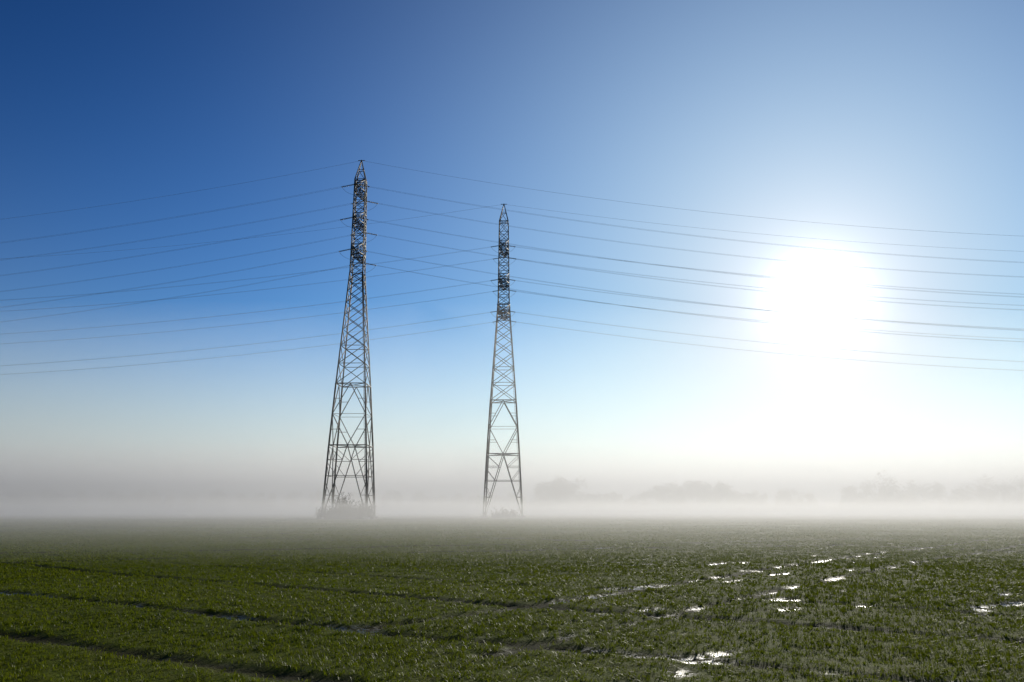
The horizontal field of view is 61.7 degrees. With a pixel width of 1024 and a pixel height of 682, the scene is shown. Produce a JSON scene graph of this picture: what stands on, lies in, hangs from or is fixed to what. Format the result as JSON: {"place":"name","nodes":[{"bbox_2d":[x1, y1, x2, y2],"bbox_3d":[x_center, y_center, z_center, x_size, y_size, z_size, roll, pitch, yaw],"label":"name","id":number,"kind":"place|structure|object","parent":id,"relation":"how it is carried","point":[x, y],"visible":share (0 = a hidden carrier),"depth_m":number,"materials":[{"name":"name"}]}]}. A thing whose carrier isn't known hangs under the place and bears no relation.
{"place":"outdoors","nodes":[
{"label":"outdoors","id":0,"kind":"place"},
{"bbox_2d":[0,510,1023,681],"bbox_3d":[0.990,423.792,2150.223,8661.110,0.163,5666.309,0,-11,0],"label":"field ground","id":1,"kind":"structure","parent":0,"point":[249,668],"depth_m":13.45,"materials":[{"name":"green plant"}]},
{"bbox_2d":[316,506,339,518],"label":"bare shrub","id":2,"kind":"object","parent":1,"relation":"on","point":[329,514],"visible":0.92,"depth_m":133.69,"materials":[{"name":"grey plant"}]},
{"bbox_2d":[324,491,361,518],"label":"bare shrub","id":3,"kind":"object","parent":1,"relation":"on","point":[344,509],"visible":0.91,"depth_m":134.56,"materials":[{"name":"grey plant"}]},
{"bbox_2d":[350,502,375,518],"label":"bare shrub","id":4,"kind":"object","parent":1,"relation":"on","point":[359,514],"visible":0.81,"depth_m":135.21,"materials":[{"name":"grey plant"}]},
{"bbox_2d":[491,507,511,517],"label":"bare shrub","id":5,"kind":"object","parent":1,"relation":"on","point":[503,514],"visible":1,"depth_m":157.42,"materials":[{"name":"grey plant"}]},
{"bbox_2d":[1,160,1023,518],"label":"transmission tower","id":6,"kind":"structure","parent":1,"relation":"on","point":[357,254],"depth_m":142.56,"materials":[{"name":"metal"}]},
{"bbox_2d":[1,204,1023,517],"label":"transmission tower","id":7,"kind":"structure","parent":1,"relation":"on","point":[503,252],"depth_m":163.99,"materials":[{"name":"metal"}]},
{"bbox_2d":[507,509,519,517],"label":"bare shrub","id":8,"kind":"object","parent":1,"relation":"on","point":[513,514],"visible":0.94,"depth_m":158.54,"materials":[{"name":"grey plant"}]},
{"bbox_2d":[4,470,1023,512],"bbox_3d":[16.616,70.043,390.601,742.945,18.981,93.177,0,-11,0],"label":"distant trees","id":9,"kind":"object","parent":1,"relation":"on","point":[850,495],"visible":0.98,"depth_m":367.52,"materials":[{"name":"grey plant"}]},
{"bbox_2d":[0,0,1023,509],"label":"sky","id":10,"kind":"structure","parent":0,"point":[897,115],"materials":[{"name":"blue"}]}
]}

